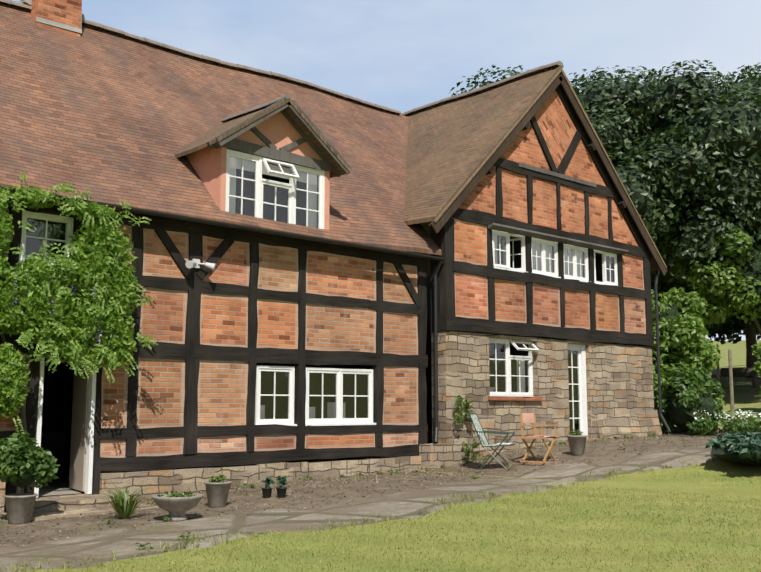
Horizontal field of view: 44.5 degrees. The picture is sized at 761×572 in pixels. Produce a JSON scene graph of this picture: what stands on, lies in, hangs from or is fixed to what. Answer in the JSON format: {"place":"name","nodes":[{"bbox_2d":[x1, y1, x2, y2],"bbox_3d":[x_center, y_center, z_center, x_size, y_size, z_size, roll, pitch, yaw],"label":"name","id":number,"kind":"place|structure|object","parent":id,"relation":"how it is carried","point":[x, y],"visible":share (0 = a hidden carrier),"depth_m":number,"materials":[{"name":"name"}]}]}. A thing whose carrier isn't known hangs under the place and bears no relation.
{"place":"outdoors","nodes":[
{"label":"outdoors","id":0,"kind":"place"},
{"bbox_2d":[0,431,59,487],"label":"potted plant","id":1,"kind":"object","parent":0,"point":[18,452],"depth_m":11.31,"materials":[{"name":"green plant"}]},
{"bbox_2d":[0,436,725,571],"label":"paved path","id":2,"kind":"structure","parent":0,"point":[405,503],"depth_m":12.32,"materials":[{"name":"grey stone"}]},
{"bbox_2d":[3,493,37,523],"bbox_3d":[-4.410,2.724,11.359,0.400,0.340,0.394,7,-10,-42],"label":"plant pot","id":3,"kind":"object","parent":2,"relation":"on","point":[19,508],"depth_m":11.23,"materials":[{"name":"stone"}]},
{"bbox_2d":[92,477,158,518],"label":"spiky plant leaves","id":4,"kind":"object","parent":2,"relation":"on","point":[122,506],"visible":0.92,"depth_m":11.49,"materials":[{"name":"green plant"}]},
{"bbox_2d":[151,493,203,521],"bbox_3d":[-2.479,2.704,11.332,0.624,0.300,0.618,7,-10,-42],"label":"stone urn planter","id":5,"kind":"object","parent":2,"relation":"on","point":[176,508],"visible":0.81,"depth_m":11.16,"materials":[{"name":"stone"}]},
{"bbox_2d":[157,491,196,496],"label":"plants","id":6,"kind":"object","parent":5,"relation":"in","point":[180,493],"visible":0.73,"depth_m":11.33,"materials":[{"name":"green plant"}]},
{"bbox_2d":[204,481,231,506],"bbox_3d":[-2.203,2.811,12.548,0.380,0.330,0.374,7,-10,-42],"label":"plant pot","id":7,"kind":"object","parent":2,"relation":"on","point":[217,494],"visible":0.88,"depth_m":12.43,"materials":[{"name":"stone"}]},
{"bbox_2d":[209,474,226,482],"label":"potted plant leaves","id":8,"kind":"object","parent":7,"relation":"in","point":[215,478],"visible":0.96,"depth_m":12.55,"materials":[{"name":"green plant"}]},
{"bbox_2d":[261,488,272,497],"bbox_3d":[-1.632,2.974,13.346,0.166,0.140,0.166,7,-10,-42],"label":"black pot","id":9,"kind":"object","parent":2,"relation":"on","point":[266,492],"visible":0.94,"depth_m":13.29,"materials":[{"name":"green plastic"}]},
{"bbox_2d":[261,475,274,487],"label":"plant leaves","id":10,"kind":"object","parent":9,"relation":"in","point":[269,481],"visible":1,"depth_m":13.34,"materials":[{"name":"green plant"}]},
{"bbox_2d":[276,487,286,497],"bbox_3d":[-1.420,2.967,13.338,0.166,0.140,0.166,7,-10,-42],"label":"black pot","id":11,"kind":"object","parent":2,"relation":"on","point":[281,492],"visible":0.96,"depth_m":13.29,"materials":[{"name":"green plastic"}]},
{"bbox_2d":[276,474,287,487],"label":"plant leaves","id":12,"kind":"object","parent":11,"relation":"in","point":[282,482],"visible":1,"depth_m":13.34,"materials":[{"name":"green plant"}]},
{"bbox_2d":[0,436,712,545],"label":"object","id":13,"kind":"object","parent":2,"relation":"on","point":[16,532],"visible":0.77,"depth_m":15.04,"materials":[{"name":"grey stone"}]},
{"bbox_2d":[143,430,670,499],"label":"pebbles","id":14,"kind":"object","parent":2,"relation":"on","point":[642,436],"visible":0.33,"depth_m":16.94,"materials":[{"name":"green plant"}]},
{"bbox_2d":[469,413,515,470],"bbox_3d":[2.030,2.814,16.849,0.742,0.999,0.565,-3,-8,19],"label":"folding chair","id":15,"kind":"object","parent":2,"relation":"on","point":[480,431],"visible":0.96,"depth_m":16.80,"materials":[{"name":"grey metal"}]},
{"bbox_2d":[520,413,559,462],"bbox_3d":[2.918,2.767,16.998,0.540,0.891,0.595,-5,-9,35],"label":"directors chair","id":16,"kind":"object","parent":2,"relation":"on","point":[527,417],"visible":1,"depth_m":16.98,"materials":[{"name":"brown wood"}]},
{"bbox_2d":[566,435,587,454],"bbox_3d":[3.702,2.993,17.477,0.400,0.360,0.400,7,-10,-42],"label":"plant pot","id":17,"kind":"object","parent":2,"relation":"on","point":[577,443],"depth_m":17.35,"materials":[{"name":"stone"}]},
{"bbox_2d":[568,429,582,435],"bbox_3d":[3.694,2.772,17.497,0.304,0.145,0.333,7,-10,-42],"label":"potted plant","id":18,"kind":"object","parent":17,"relation":"in","point":[575,432],"visible":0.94,"depth_m":17.46,"materials":[{"name":"green plant"}]},
{"bbox_2d":[654,365,722,435],"bbox_3d":[7.796,3.003,23.438,1.877,1.978,1.815,7,-10,-42],"label":"low shrub","id":19,"kind":"object","parent":2,"relation":"on","point":[688,396],"depth_m":22.94,"materials":[{"name":"green plant"}]},
{"bbox_2d":[662,429,756,436],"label":"flower bed soil","id":20,"kind":"structure","parent":2,"relation":"on","point":[673,433],"depth_m":23.30,"materials":[{"name":"brown soil"}]},
{"bbox_2d":[649,287,725,432],"bbox_3d":[7.624,2.023,24.883,3.005,4.054,2.944,7,-10,-42],"label":"shrub","id":21,"kind":"object","parent":20,"relation":"on","point":[697,349],"depth_m":24.07,"materials":[{"name":"green plant"}]},
{"bbox_2d":[686,409,760,435],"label":"flower bed","id":22,"kind":"object","parent":20,"relation":"on","point":[737,425],"depth_m":22.38,"materials":[{"name":"plant"}]},
{"bbox_2d":[4,340,760,571],"bbox_3d":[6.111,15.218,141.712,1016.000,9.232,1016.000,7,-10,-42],"label":"lawn ground","id":23,"kind":"structure","parent":0,"point":[747,397],"depth_m":9.68,"materials":[{"name":"green plant"}]},
{"bbox_2d":[0,331,661,520],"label":"stone walls","id":24,"kind":"structure","parent":23,"relation":"on","point":[620,390],"depth_m":18.41,"materials":[{"name":"beige stone"}]},
{"bbox_2d":[0,171,159,433],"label":"wisteria","id":25,"kind":"object","parent":24,"relation":"on","point":[108,308],"depth_m":12.70,"materials":[{"name":"green plant"}]},
{"bbox_2d":[0,330,39,492],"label":"wisteria vine stems","id":26,"kind":"object","parent":25,"relation":"attached to","point":[22,415],"visible":0.1,"depth_m":12.47,"materials":[{"name":"brown plant"}]},
{"bbox_2d":[0,84,653,493],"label":"timber frame","id":27,"kind":"object","parent":24,"relation":"on","point":[192,350],"visible":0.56,"depth_m":16.26,"materials":[{"name":"black wood"}]},
{"bbox_2d":[5,358,133,495],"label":"doorway","id":28,"kind":"structure","parent":27,"relation":"attached to","point":[57,412],"depth_m":16.40,"materials":[{"name":"black"}]},
{"bbox_2d":[185,259,215,270],"bbox_3d":[-2.840,-0.340,14.562,0.547,0.189,0.256,7,-10,-42],"label":"security lamp","id":29,"kind":"object","parent":27,"relation":"attached to","point":[194,263],"visible":1,"depth_m":14.61,"materials":[{"name":"grey"}]},
{"bbox_2d":[18,149,617,496],"bbox_3d":[0.308,0.761,17.401,14.223,5.420,0.370,6,-10,-40],"label":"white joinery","id":30,"kind":"object","parent":27,"relation":"attached to","point":[259,183],"visible":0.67,"depth_m":16.37,"materials":[{"name":"paint"}]},
{"bbox_2d":[69,361,89,490],"bbox_3d":[-4.414,2.022,13.638,0.045,1.890,0.750,5,-9,-32],"label":"door leaf","id":31,"kind":"object","parent":30,"relation":"attached to","point":[79,434],"visible":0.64,"depth_m":13.56,"materials":[{"name":"beige wood"}]},
{"bbox_2d":[262,158,299,178],"bbox_3d":[-1.696,-2.002,15.855,0.637,0.285,0.216,7,-10,-42],"label":"open window sash","id":32,"kind":"object","parent":30,"relation":"attached to","point":[282,173],"depth_m":15.83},
{"bbox_2d":[25,157,613,434],"bbox_3d":[0.295,0.519,17.459,13.994,4.735,0.243,6,-10,-40],"label":"window glass","id":33,"kind":"object","parent":30,"relation":"on","point":[277,202],"visible":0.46,"depth_m":16.38,"materials":[{"name":"clear glass"}]},
{"bbox_2d":[503,238,523,269],"bbox_3d":[2.851,-0.672,19.955,0.160,0.690,0.464,7,-10,-42],"label":"open casement","id":34,"kind":"object","parent":30,"relation":"on","point":[521,253],"depth_m":19.91,"materials":[{"name":"white wood"}]},
{"bbox_2d":[510,340,538,351],"bbox_3d":[3.040,1.263,19.572,0.700,0.217,0.235,7,-10,-42],"label":"open window sash","id":35,"kind":"object","parent":30,"relation":"attached to","point":[512,342],"depth_m":19.55,"materials":[{"name":"white wood"}]},
{"bbox_2d":[594,251,594,280],"bbox_3d":[4.906,-0.434,21.786,0.040,0.690,0.445,2,-8,-15],"label":"open casement","id":36,"kind":"object","parent":30,"relation":"on","point":[594,265],"visible":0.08,"depth_m":21.57,"materials":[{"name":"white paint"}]},
{"bbox_2d":[25,161,613,433],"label":"window interiors","id":37,"kind":"object","parent":27,"relation":"attached to","point":[30,245],"depth_m":17.20,"materials":[{"name":"grey"}]},
{"bbox_2d":[0,121,645,457],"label":"brick panels","id":38,"kind":"object","parent":27,"relation":"attached to","point":[222,393],"visible":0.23,"depth_m":16.47,"materials":[{"name":"orange brick"}]},
{"bbox_2d":[229,157,595,418],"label":"curtains","id":39,"kind":"object","parent":27,"relation":"attached to","point":[312,200],"visible":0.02,"depth_m":16.60,"materials":[{"name":"white fabric"}]},
{"bbox_2d":[429,69,666,275],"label":"bargeboards","id":40,"kind":"object","parent":27,"relation":"attached to","point":[437,224],"visible":0.9,"depth_m":20.80,"materials":[{"name":"brown wood"}]},
{"bbox_2d":[535,90,576,167],"bbox_3d":[3.967,-3.598,21.034,1.800,1.960,0.001,7,-10,-42],"label":"brick panel","id":41,"kind":"object","parent":27,"relation":"attached to","point":[558,129],"visible":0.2,"depth_m":21.04,"materials":[{"name":"brick"}]},
{"bbox_2d":[518,162,595,186],"bbox_3d":[4.011,-2.483,20.878,2.850,0.090,0.035,7,-10,-42],"label":"collar plank","id":42,"kind":"object","parent":27,"relation":"attached to","point":[552,173],"visible":0.86,"depth_m":20.79,"materials":[{"name":"wood"}]},
{"bbox_2d":[488,223,628,254],"bbox_3d":[4.070,-1.019,20.653,4.950,0.102,0.168,7,-10,-42],"label":"weather board","id":43,"kind":"object","parent":27,"relation":"attached to","point":[526,232],"visible":0.93,"depth_m":20.40,"materials":[{"name":"grey wood"}]},
{"bbox_2d":[0,186,670,442],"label":"gutters and downpipes","id":44,"kind":"object","parent":23,"relation":"on","point":[234,227],"visible":0.79,"depth_m":16.97,"materials":[{"name":"black metal"}]},
{"bbox_2d":[0,3,441,254],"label":"roof tiles","id":45,"kind":"object","parent":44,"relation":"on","point":[102,116],"visible":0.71,"depth_m":16.70,"materials":[{"name":"brown tile"}]},
{"bbox_2d":[27,0,81,35],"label":"chimney","id":46,"kind":"object","parent":45,"relation":"on","point":[66,12],"depth_m":17.66,"materials":[{"name":"brick"}]},
{"bbox_2d":[19,0,84,32],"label":"chimney flashing","id":47,"kind":"object","parent":46,"relation":"attached to","point":[54,23],"visible":0.52,"depth_m":17.61,"materials":[{"name":"grey metal"}]},
{"bbox_2d":[170,111,329,229],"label":"dormer wall","id":48,"kind":"structure","parent":45,"relation":"on","point":[278,130],"depth_m":15.76,"materials":[{"name":"paint"}]},
{"bbox_2d":[207,98,351,176],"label":"dormer timbers","id":49,"kind":"object","parent":48,"relation":"attached to","point":[270,151],"visible":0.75,"depth_m":15.95,"materials":[{"name":"black wood"}]},
{"bbox_2d":[0,0,563,115],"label":"ridge tiles","id":50,"kind":"object","parent":45,"relation":"on","point":[92,24],"visible":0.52,"depth_m":21.44,"materials":[{"name":"brown tile"}]},
{"bbox_2d":[101,395,657,549],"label":"weed leaves","id":51,"kind":"object","parent":23,"relation":"on","point":[459,402],"visible":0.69,"depth_m":17.76,"materials":[{"name":"green plant"}]},
{"bbox_2d":[256,276,648,430],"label":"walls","id":52,"kind":"structure","parent":23,"relation":"on","point":[429,369],"depth_m":28.28,"materials":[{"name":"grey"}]},
{"bbox_2d":[175,65,664,276],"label":"wing roof tiles","id":53,"kind":"object","parent":52,"relation":"on","point":[451,145],"visible":0.27,"depth_m":20.35,"materials":[{"name":"brown tile"}]},
{"bbox_2d":[220,94,293,122],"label":"dormer ridge tiles","id":54,"kind":"object","parent":53,"relation":"on","point":[248,111],"visible":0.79,"depth_m":16.51,"materials":[{"name":"brown tile"}]},
{"bbox_2d":[449,59,760,334],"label":"tree","id":55,"kind":"object","parent":23,"relation":"on","point":[679,201],"depth_m":30.62,"materials":[{"name":"green plant"}]},
{"bbox_2d":[674,228,760,335],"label":"tree","id":56,"kind":"object","parent":23,"relation":"on","point":[734,277],"depth_m":30.28,"materials":[{"name":"green plant"}]},
{"bbox_2d":[717,349,734,413],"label":"fence posts","id":57,"kind":"object","parent":23,"relation":"on","point":[730,380],"visible":0.42,"depth_m":27.80,"materials":[{"name":"brown wood"}]},
{"bbox_2d":[712,365,757,387],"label":"fence wires","id":58,"kind":"object","parent":57,"relation":"attached to","point":[737,375],"depth_m":33.73,"materials":[{"name":"grey metal"}]},
{"bbox_2d":[704,303,760,377],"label":"tree","id":59,"kind":"object","parent":23,"relation":"on","point":[731,336],"depth_m":45.47,"materials":[{"name":"green plant"}]},
{"bbox_2d":[705,430,760,465],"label":"plant","id":60,"kind":"object","parent":23,"relation":"on","point":[745,444],"depth_m":14.49,"materials":[{"name":"green plant"}]},
{"bbox_2d":[708,367,760,387],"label":"hedge","id":61,"kind":"object","parent":23,"relation":"on","point":[746,372],"visible":0.54,"depth_m":39.99,"materials":[{"name":"green plant"}]},
{"bbox_2d":[751,342,760,396],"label":"rose bush","id":62,"kind":"object","parent":23,"relation":"on","point":[756,350],"visible":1,"depth_m":27.46,"materials":[{"name":"green plant"}]},
{"bbox_2d":[12,0,760,340],"label":"sky","id":63,"kind":"structure","parent":0,"point":[403,56],"materials":[{"name":"blue"}]}
]}

